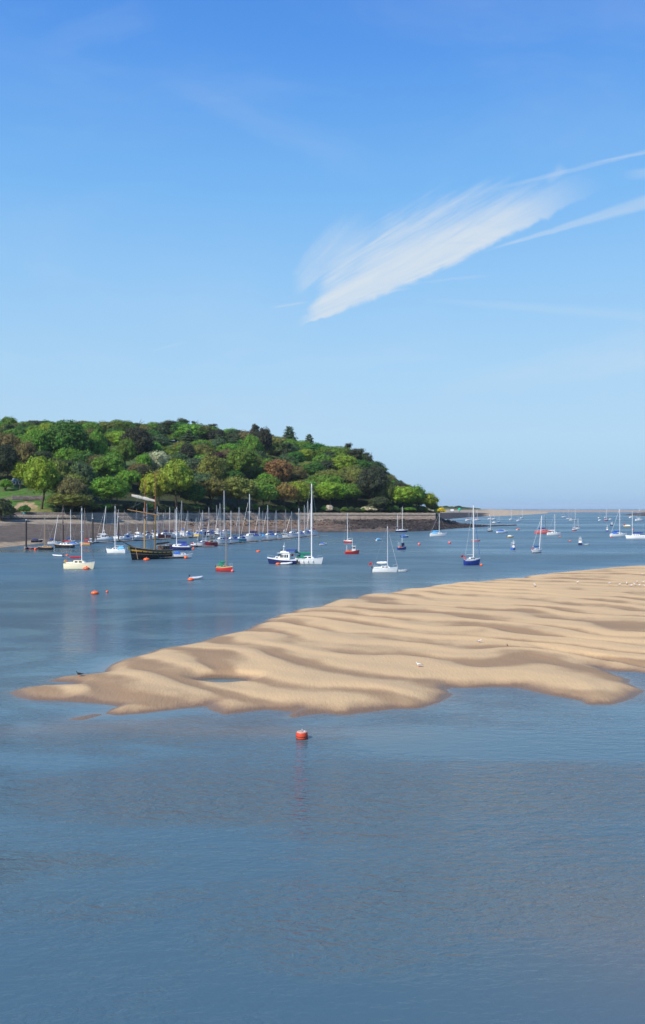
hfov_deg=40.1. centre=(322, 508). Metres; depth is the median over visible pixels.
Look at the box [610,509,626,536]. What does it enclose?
sailing yacht
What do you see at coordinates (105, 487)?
broadleaf tree
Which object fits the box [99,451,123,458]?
broadleaf tree
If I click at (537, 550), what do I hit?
sailing yacht
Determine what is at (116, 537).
sailing yacht
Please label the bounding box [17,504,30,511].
shrub
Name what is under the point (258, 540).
pontoon
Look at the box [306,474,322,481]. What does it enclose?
broadleaf tree
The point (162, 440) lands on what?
broadleaf tree
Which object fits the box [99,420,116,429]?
broadleaf tree
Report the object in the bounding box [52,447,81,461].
broadleaf tree
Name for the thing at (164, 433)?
pine tree
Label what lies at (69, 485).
broadleaf tree
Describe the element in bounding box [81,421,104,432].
broadleaf tree
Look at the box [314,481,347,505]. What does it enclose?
broadleaf tree
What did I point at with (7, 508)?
shrub
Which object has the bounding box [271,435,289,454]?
broadleaf tree
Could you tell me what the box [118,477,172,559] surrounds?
tall ship
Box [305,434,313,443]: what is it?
conifer tree
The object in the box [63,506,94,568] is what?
sailing yacht
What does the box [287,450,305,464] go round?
broadleaf tree
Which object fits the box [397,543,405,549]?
work boat
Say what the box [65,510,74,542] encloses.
sailing yacht
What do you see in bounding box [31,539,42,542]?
boat
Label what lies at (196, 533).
sailing yacht
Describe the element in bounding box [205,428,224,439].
broadleaf tree
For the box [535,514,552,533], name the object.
sailing yacht
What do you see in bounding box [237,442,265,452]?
broadleaf tree
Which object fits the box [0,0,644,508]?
sky
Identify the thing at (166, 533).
sailing yacht
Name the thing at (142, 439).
broadleaf tree
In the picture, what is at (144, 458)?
broadleaf tree
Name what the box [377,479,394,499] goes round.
broadleaf tree
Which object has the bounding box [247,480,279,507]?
broadleaf tree
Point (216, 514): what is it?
sailing yacht
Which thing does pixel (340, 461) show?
broadleaf tree
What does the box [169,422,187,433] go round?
broadleaf tree
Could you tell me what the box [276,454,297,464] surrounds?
broadleaf tree
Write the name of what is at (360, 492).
broadleaf tree
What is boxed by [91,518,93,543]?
mooring pile
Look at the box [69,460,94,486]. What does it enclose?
broadleaf tree
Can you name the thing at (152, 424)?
broadleaf tree
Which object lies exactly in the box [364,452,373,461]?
pine tree
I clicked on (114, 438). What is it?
broadleaf tree
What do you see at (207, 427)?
broadleaf tree
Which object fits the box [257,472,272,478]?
broadleaf tree
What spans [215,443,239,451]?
broadleaf tree
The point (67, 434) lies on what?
broadleaf tree
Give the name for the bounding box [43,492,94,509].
bush
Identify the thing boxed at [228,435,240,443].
pine tree
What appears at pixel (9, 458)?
broadleaf tree
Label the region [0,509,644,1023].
water
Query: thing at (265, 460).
broadleaf tree
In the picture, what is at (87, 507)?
shrub
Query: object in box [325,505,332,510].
shrub
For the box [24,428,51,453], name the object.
broadleaf tree
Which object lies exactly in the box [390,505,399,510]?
shrub
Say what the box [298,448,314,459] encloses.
broadleaf tree
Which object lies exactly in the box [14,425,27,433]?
broadleaf tree
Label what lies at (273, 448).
broadleaf tree
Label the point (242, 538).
sailing yacht
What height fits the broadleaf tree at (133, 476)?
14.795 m
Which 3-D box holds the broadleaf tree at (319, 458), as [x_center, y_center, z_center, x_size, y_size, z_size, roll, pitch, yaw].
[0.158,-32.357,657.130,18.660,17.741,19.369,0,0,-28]
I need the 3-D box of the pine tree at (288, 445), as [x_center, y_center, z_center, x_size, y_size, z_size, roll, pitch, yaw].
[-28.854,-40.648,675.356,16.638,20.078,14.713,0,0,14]
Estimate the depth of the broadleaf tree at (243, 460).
567.31 m
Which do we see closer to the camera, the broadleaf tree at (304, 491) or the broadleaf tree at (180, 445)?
the broadleaf tree at (304, 491)
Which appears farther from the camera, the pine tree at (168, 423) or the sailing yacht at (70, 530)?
the pine tree at (168, 423)
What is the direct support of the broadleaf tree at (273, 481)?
on the hillside
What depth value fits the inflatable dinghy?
161.61 m
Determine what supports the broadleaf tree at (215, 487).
on the hillside
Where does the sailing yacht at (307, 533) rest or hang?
on the water
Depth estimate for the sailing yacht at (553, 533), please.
427.97 m
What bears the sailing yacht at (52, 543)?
on the water
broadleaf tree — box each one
[0,416,17,424]
[0,432,22,447]
[0,442,19,489]
[1,428,23,435]
[10,461,25,489]
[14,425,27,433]
[14,439,36,464]
[15,421,33,426]
[16,434,25,440]
[21,454,59,508]
[23,425,40,434]
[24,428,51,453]
[28,420,42,424]
[36,422,53,429]
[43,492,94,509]
[44,419,92,452]
[51,457,70,475]
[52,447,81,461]
[52,471,88,492]
[55,474,88,511]
[68,451,102,464]
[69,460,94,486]
[69,464,98,481]
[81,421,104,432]
[85,454,103,480]
[87,475,131,504]
[88,429,107,454]
[90,453,126,476]
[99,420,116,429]
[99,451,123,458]
[104,437,112,447]
[105,427,123,435]
[105,430,124,446]
[108,446,136,460]
[110,419,127,428]
[114,468,141,484]
[116,426,156,455]
[116,436,136,470]
[116,480,131,502]
[118,422,130,430]
[126,463,153,482]
[131,466,150,485]
[135,452,152,468]
[139,470,173,510]
[143,441,164,453]
[146,429,162,436]
[147,422,159,427]
[148,450,170,469]
[150,434,170,446]
[155,421,170,432]
[158,458,195,506]
[158,475,172,503]
[161,446,173,450]
[162,449,174,456]
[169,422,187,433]
[169,452,188,461]
[171,440,185,450]
[174,422,208,435]
[174,442,194,452]
[178,443,196,458]
[181,470,218,502]
[181,483,205,509]
[185,456,202,468]
[191,439,212,447]
[192,423,211,435]
[193,443,215,456]
[193,476,229,503]
[194,453,224,500]
[194,454,205,458]
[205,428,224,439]
[210,451,225,458]
[211,437,226,449]
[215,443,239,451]
[219,458,231,471]
[220,448,232,457]
[222,470,245,480]
[222,475,258,505]
[223,429,240,438]
[226,447,259,474]
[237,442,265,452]
[238,429,253,439]
[242,434,261,451]
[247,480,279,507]
[250,466,266,477]
[251,456,261,478]
[252,450,268,460]
[255,425,273,451]
[255,476,281,503]
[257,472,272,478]
[258,457,273,466]
[261,459,294,481]
[264,443,276,452]
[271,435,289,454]
[275,482,299,505]
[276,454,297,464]
[279,439,297,448]
[283,445,300,451]
[284,465,308,481]
[286,479,315,505]
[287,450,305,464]
[287,481,315,504]
[295,440,309,448]
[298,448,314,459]
[300,461,314,476]
[302,442,327,453]
[303,461,325,474]
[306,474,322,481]
[306,480,316,500]
[310,453,332,462]
[312,468,346,481]
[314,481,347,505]
[315,446,335,456]
[315,474,345,484]
[318,459,336,469]
[328,446,351,457]
[332,453,357,470]
[336,464,359,474]
[341,483,361,505]
[344,468,361,479]
[345,476,357,484]
[353,484,367,502]
[354,459,370,469]
[355,465,389,498]
[367,460,385,467]
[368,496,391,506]
[373,466,390,474]
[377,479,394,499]
[387,474,397,480]
[387,486,418,507]
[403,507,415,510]
[409,484,426,508]
[417,491,439,509]
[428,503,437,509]
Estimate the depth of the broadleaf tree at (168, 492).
479.08 m
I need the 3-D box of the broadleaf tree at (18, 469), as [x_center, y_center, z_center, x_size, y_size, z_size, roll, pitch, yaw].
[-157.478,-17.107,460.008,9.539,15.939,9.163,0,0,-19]
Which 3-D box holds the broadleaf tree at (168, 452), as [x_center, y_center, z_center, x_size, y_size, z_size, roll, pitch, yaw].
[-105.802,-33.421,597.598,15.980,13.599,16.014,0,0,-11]
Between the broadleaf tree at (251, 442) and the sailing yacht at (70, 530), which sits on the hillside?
the broadleaf tree at (251, 442)
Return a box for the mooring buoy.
[296,729,307,739]
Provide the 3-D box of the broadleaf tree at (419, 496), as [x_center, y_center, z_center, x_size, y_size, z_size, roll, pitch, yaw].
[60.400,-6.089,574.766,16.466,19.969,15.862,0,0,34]
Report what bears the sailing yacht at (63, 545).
on the water
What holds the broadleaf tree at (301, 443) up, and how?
on the hillside
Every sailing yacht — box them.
[38,514,53,549]
[47,517,60,544]
[54,511,74,547]
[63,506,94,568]
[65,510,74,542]
[80,509,90,544]
[106,507,126,552]
[113,510,121,538]
[120,512,130,539]
[133,509,140,538]
[143,507,151,538]
[158,512,170,537]
[166,509,174,536]
[168,507,192,549]
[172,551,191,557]
[173,516,182,536]
[178,502,186,536]
[193,519,200,535]
[197,513,207,546]
[204,510,214,534]
[205,518,217,546]
[213,507,229,543]
[214,505,219,533]
[215,520,232,571]
[219,493,230,534]
[226,513,238,542]
[234,509,246,542]
[241,494,260,540]
[254,508,265,539]
[264,505,275,538]
[273,512,282,537]
[286,511,298,537]
[291,484,322,563]
[300,504,310,535]
[306,504,317,534]
[344,513,351,542]
[369,526,397,572]
[395,509,407,531]
[430,516,446,535]
[461,505,479,564]
[531,514,541,552]
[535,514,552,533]
[547,513,560,534]
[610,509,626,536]
[625,511,644,538]
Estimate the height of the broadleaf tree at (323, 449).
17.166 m
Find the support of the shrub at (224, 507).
on the hillside
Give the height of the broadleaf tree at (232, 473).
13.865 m
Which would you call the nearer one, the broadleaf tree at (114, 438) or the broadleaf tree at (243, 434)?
the broadleaf tree at (114, 438)
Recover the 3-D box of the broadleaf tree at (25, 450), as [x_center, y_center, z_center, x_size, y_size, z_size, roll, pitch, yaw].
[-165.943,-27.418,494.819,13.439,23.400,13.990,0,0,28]
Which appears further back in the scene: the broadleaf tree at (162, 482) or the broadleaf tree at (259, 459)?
the broadleaf tree at (259, 459)
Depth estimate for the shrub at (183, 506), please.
473.73 m
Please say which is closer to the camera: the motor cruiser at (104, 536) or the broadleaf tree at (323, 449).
the motor cruiser at (104, 536)
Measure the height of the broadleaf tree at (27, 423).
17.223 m
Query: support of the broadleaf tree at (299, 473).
on the hillside
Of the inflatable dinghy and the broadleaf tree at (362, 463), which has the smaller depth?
the inflatable dinghy
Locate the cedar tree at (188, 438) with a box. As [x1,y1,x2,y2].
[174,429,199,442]
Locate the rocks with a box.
[174,518,486,530]
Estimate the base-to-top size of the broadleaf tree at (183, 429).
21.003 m
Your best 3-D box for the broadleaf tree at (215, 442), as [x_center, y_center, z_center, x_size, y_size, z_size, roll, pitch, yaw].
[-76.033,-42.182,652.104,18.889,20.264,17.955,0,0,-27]
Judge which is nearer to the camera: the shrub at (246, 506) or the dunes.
the shrub at (246, 506)
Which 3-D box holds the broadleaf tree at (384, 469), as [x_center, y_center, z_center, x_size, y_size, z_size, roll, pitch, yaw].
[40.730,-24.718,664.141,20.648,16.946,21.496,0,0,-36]
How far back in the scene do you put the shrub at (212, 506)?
489.23 m
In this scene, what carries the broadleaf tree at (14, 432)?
on the hillside
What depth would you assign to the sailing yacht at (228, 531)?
431.61 m
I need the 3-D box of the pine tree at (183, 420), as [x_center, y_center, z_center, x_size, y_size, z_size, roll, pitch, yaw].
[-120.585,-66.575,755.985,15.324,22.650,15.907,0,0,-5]
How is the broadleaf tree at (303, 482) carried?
on the hillside
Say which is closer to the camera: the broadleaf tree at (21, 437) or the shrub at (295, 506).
the shrub at (295, 506)
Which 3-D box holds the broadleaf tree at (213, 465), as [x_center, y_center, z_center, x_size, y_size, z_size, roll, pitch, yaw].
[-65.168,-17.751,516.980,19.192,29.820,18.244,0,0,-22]
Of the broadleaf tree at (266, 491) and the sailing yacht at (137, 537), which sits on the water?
the sailing yacht at (137, 537)
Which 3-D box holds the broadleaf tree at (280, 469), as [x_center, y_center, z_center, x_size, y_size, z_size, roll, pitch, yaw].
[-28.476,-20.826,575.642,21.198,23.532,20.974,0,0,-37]
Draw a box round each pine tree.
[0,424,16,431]
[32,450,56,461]
[62,460,74,467]
[157,428,167,437]
[163,420,176,433]
[176,418,188,422]
[226,433,237,440]
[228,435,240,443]
[250,423,259,431]
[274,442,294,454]
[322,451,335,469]
[345,443,351,449]
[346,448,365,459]
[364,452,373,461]
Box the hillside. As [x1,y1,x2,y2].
[0,441,516,547]
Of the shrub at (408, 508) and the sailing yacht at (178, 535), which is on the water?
the sailing yacht at (178, 535)
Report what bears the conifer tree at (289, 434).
on the hillside
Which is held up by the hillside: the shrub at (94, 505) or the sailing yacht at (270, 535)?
the shrub at (94, 505)
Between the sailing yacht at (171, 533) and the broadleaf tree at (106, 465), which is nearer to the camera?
the sailing yacht at (171, 533)
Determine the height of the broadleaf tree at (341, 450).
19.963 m
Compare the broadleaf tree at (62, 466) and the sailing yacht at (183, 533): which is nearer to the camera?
the sailing yacht at (183, 533)
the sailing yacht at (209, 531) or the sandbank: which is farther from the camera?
the sandbank
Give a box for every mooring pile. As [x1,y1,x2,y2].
[25,519,27,548]
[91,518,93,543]
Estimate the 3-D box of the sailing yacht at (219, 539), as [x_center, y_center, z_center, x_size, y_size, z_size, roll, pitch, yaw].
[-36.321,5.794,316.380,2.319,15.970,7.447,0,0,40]
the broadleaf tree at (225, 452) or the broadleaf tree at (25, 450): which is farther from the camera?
the broadleaf tree at (225, 452)
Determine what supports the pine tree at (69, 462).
on the hillside
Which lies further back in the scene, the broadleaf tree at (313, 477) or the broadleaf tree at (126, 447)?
the broadleaf tree at (313, 477)
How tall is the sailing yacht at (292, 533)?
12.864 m
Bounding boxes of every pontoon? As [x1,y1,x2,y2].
[91,534,228,543]
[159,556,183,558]
[191,533,327,547]
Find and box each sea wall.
[1,512,82,519]
[82,513,435,519]
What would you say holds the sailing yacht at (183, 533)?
on the water
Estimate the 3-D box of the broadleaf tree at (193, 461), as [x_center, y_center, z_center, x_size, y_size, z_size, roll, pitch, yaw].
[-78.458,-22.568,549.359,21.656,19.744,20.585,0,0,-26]
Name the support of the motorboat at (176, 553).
on the water
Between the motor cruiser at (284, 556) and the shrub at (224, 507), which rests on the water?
the motor cruiser at (284, 556)
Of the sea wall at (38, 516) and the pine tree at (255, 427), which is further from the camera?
the pine tree at (255, 427)
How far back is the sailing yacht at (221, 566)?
182.01 m
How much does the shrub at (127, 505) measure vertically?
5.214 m
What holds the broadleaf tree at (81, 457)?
on the hillside
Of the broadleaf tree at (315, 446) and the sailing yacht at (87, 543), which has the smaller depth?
the sailing yacht at (87, 543)
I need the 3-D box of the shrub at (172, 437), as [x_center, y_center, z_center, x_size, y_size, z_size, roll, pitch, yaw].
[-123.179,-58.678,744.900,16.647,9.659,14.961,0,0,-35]
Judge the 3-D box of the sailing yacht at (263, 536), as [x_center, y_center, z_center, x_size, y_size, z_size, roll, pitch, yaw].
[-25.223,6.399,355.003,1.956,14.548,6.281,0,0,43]
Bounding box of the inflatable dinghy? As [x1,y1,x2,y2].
[189,575,202,578]
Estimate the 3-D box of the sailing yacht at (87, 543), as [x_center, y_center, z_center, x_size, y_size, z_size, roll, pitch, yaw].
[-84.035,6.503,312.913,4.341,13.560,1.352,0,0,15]
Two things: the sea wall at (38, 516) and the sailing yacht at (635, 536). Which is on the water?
the sailing yacht at (635, 536)
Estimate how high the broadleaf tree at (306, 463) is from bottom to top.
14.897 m
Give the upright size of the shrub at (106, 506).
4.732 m
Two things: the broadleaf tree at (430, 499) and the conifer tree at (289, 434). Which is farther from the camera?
the conifer tree at (289, 434)
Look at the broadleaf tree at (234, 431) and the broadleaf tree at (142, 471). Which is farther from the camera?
the broadleaf tree at (234, 431)
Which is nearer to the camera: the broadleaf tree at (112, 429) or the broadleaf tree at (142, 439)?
the broadleaf tree at (142, 439)
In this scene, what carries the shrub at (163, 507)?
on the hillside
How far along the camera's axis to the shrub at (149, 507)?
453.98 m
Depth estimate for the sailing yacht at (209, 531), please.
425.39 m
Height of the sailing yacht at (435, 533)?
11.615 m
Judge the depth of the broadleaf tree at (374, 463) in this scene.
665.26 m
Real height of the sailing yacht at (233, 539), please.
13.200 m
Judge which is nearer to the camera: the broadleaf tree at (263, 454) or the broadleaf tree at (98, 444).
the broadleaf tree at (98, 444)
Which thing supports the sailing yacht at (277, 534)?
on the water
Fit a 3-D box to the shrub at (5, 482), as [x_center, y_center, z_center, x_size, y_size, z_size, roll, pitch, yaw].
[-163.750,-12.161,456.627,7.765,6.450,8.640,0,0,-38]
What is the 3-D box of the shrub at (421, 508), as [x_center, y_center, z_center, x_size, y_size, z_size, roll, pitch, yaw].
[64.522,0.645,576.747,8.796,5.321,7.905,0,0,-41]
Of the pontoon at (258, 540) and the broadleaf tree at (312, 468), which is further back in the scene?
the broadleaf tree at (312, 468)
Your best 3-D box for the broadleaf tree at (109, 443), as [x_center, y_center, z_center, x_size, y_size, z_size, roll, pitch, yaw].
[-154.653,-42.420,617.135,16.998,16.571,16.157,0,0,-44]
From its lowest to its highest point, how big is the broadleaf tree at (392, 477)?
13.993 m
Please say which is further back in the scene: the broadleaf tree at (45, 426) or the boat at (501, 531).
the broadleaf tree at (45, 426)
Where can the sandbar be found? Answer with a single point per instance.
(564, 634)
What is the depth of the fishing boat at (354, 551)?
252.08 m
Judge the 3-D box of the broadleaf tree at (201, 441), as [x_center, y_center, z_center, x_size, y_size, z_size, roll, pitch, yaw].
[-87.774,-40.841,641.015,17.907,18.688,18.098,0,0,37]
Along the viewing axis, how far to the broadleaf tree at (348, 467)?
628.81 m
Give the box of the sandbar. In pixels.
[10,565,644,719]
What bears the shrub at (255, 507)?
on the hillside
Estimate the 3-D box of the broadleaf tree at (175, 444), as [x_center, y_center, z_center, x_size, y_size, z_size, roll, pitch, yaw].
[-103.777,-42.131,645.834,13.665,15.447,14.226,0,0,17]
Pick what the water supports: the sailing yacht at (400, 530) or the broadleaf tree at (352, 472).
the sailing yacht at (400, 530)
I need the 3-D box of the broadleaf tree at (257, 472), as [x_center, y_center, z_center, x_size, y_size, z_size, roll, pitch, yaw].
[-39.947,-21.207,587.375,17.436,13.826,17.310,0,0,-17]
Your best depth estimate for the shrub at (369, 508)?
555.55 m
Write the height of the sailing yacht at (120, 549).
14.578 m
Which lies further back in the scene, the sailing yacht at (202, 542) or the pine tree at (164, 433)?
the pine tree at (164, 433)
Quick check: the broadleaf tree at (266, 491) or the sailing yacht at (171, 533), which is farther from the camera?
the broadleaf tree at (266, 491)
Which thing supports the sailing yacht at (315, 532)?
on the water
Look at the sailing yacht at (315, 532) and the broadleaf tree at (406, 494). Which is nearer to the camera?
the sailing yacht at (315, 532)
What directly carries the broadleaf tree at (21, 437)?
on the hillside
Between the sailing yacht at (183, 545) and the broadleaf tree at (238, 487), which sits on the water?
the sailing yacht at (183, 545)
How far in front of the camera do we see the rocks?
522.67 m
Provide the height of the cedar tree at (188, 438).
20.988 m
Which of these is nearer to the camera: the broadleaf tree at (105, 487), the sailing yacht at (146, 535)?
the sailing yacht at (146, 535)
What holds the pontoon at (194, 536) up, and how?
on the water
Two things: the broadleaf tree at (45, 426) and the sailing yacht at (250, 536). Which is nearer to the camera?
the sailing yacht at (250, 536)
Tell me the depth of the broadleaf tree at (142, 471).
503.41 m
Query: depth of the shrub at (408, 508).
568.29 m
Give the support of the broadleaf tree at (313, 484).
on the hillside
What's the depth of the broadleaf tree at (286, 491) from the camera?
527.72 m
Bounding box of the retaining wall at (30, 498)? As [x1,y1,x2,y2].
[12,495,44,500]
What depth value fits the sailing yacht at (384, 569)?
178.78 m
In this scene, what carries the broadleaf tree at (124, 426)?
on the hillside
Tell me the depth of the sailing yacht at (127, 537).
365.57 m
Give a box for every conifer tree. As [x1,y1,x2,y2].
[283,426,297,440]
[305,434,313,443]
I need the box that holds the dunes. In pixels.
[428,507,547,518]
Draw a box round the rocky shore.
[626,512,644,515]
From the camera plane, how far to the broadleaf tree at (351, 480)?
585.57 m
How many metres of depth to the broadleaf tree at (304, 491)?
535.35 m
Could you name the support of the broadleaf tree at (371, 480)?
on the hillside
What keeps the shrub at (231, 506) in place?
on the hillside
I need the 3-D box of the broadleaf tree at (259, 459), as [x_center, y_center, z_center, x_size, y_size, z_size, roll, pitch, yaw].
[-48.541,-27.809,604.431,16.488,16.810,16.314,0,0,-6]
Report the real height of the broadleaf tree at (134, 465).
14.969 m
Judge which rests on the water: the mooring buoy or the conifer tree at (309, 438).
the mooring buoy
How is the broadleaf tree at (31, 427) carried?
on the hillside
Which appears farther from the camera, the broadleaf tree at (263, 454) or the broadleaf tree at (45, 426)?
the broadleaf tree at (45, 426)
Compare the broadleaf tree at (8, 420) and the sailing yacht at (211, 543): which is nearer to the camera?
the sailing yacht at (211, 543)
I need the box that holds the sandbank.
[519,510,644,511]
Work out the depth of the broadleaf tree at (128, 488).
461.19 m
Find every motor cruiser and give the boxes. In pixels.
[97,532,112,539]
[267,543,297,563]
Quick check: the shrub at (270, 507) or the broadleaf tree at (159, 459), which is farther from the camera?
the broadleaf tree at (159, 459)
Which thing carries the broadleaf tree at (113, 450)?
on the hillside
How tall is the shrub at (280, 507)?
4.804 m
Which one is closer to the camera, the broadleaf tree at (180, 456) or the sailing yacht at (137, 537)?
the sailing yacht at (137, 537)
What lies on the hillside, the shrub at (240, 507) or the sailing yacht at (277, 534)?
the shrub at (240, 507)
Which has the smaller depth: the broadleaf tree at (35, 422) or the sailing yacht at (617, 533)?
the sailing yacht at (617, 533)
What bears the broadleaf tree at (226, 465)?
on the hillside
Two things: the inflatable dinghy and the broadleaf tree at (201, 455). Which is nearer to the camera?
the inflatable dinghy
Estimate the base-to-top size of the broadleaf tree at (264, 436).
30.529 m
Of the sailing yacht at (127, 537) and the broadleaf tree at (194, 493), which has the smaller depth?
the sailing yacht at (127, 537)
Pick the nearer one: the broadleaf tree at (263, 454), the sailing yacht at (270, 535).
the sailing yacht at (270, 535)
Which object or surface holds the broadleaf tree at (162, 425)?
on the hillside
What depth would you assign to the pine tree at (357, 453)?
663.64 m
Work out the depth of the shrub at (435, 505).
587.35 m
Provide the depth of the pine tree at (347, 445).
702.32 m
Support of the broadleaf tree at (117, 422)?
on the hillside
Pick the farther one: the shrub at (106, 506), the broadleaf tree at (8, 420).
the broadleaf tree at (8, 420)
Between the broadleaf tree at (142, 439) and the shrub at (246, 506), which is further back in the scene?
the broadleaf tree at (142, 439)
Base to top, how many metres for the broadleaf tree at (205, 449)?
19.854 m
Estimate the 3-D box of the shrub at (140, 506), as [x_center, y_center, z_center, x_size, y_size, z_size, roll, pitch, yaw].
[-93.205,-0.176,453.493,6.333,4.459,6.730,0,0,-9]
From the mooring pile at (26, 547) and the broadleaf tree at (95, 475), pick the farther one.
the broadleaf tree at (95, 475)
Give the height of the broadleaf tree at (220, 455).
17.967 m
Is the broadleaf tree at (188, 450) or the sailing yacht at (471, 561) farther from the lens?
the broadleaf tree at (188, 450)
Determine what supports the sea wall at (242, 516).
on the hillside
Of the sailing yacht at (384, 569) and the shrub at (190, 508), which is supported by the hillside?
the shrub at (190, 508)
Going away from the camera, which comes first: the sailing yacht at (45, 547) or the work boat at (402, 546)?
the sailing yacht at (45, 547)
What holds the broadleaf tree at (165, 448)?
on the hillside
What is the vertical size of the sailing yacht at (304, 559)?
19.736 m
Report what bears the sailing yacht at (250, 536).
on the water
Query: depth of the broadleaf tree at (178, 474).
473.85 m
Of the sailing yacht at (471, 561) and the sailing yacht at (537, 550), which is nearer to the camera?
the sailing yacht at (471, 561)
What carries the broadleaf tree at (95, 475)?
on the hillside
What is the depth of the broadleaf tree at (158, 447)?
588.43 m
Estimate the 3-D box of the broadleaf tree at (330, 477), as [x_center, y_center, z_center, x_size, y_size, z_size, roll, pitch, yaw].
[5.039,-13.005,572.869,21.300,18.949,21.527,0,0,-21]
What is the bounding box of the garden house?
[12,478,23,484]
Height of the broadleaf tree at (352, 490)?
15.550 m
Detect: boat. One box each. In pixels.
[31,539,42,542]
[345,538,358,553]
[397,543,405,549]
[496,530,507,532]
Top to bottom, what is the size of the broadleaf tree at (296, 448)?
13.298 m
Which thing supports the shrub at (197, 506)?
on the hillside
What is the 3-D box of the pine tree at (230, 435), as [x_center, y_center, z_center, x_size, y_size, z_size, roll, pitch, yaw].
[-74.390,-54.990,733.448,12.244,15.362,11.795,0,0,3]
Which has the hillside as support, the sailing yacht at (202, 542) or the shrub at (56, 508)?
the shrub at (56, 508)
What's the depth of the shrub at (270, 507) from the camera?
519.31 m
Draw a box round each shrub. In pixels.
[0,479,14,488]
[0,498,17,520]
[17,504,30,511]
[52,506,59,510]
[82,505,91,511]
[91,503,101,508]
[100,503,112,510]
[122,502,137,510]
[137,504,146,510]
[139,502,152,510]
[157,505,167,511]
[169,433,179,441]
[177,504,187,510]
[184,505,193,511]
[191,503,204,509]
[208,503,217,510]
[219,505,228,510]
[226,504,235,509]
[235,505,244,509]
[242,503,251,509]
[251,503,259,510]
[263,504,272,509]
[276,505,286,510]
[288,503,299,509]
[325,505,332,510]
[360,506,376,510]
[376,504,385,510]
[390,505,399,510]
[416,505,426,510]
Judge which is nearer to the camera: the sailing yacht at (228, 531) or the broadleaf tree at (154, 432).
the sailing yacht at (228, 531)
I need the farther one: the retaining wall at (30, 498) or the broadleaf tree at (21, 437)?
the broadleaf tree at (21, 437)
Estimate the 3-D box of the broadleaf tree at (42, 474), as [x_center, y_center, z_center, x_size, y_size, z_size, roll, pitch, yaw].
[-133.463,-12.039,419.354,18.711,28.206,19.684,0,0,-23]
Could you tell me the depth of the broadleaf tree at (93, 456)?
505.41 m
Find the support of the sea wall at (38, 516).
on the hillside
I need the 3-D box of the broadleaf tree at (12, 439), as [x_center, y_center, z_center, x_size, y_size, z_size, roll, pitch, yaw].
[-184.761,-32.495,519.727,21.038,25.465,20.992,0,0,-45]
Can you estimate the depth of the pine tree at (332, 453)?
663.74 m
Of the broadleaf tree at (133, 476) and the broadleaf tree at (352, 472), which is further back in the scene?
the broadleaf tree at (352, 472)
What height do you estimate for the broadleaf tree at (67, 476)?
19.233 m
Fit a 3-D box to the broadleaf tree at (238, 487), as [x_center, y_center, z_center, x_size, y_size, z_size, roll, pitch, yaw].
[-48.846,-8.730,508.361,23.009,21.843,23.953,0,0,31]
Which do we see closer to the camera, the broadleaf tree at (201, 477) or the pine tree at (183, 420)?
the broadleaf tree at (201, 477)
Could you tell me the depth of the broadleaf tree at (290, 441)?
715.83 m
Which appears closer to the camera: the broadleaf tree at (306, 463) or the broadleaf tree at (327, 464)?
the broadleaf tree at (306, 463)
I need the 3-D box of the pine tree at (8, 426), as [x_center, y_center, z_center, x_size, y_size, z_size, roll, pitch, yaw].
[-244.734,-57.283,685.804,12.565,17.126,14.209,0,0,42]
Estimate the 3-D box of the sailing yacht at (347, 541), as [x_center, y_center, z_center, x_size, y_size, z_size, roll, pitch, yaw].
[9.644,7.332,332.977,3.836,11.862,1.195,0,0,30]
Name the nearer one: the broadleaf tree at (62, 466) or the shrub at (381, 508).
the broadleaf tree at (62, 466)
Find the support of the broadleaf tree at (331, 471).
on the hillside

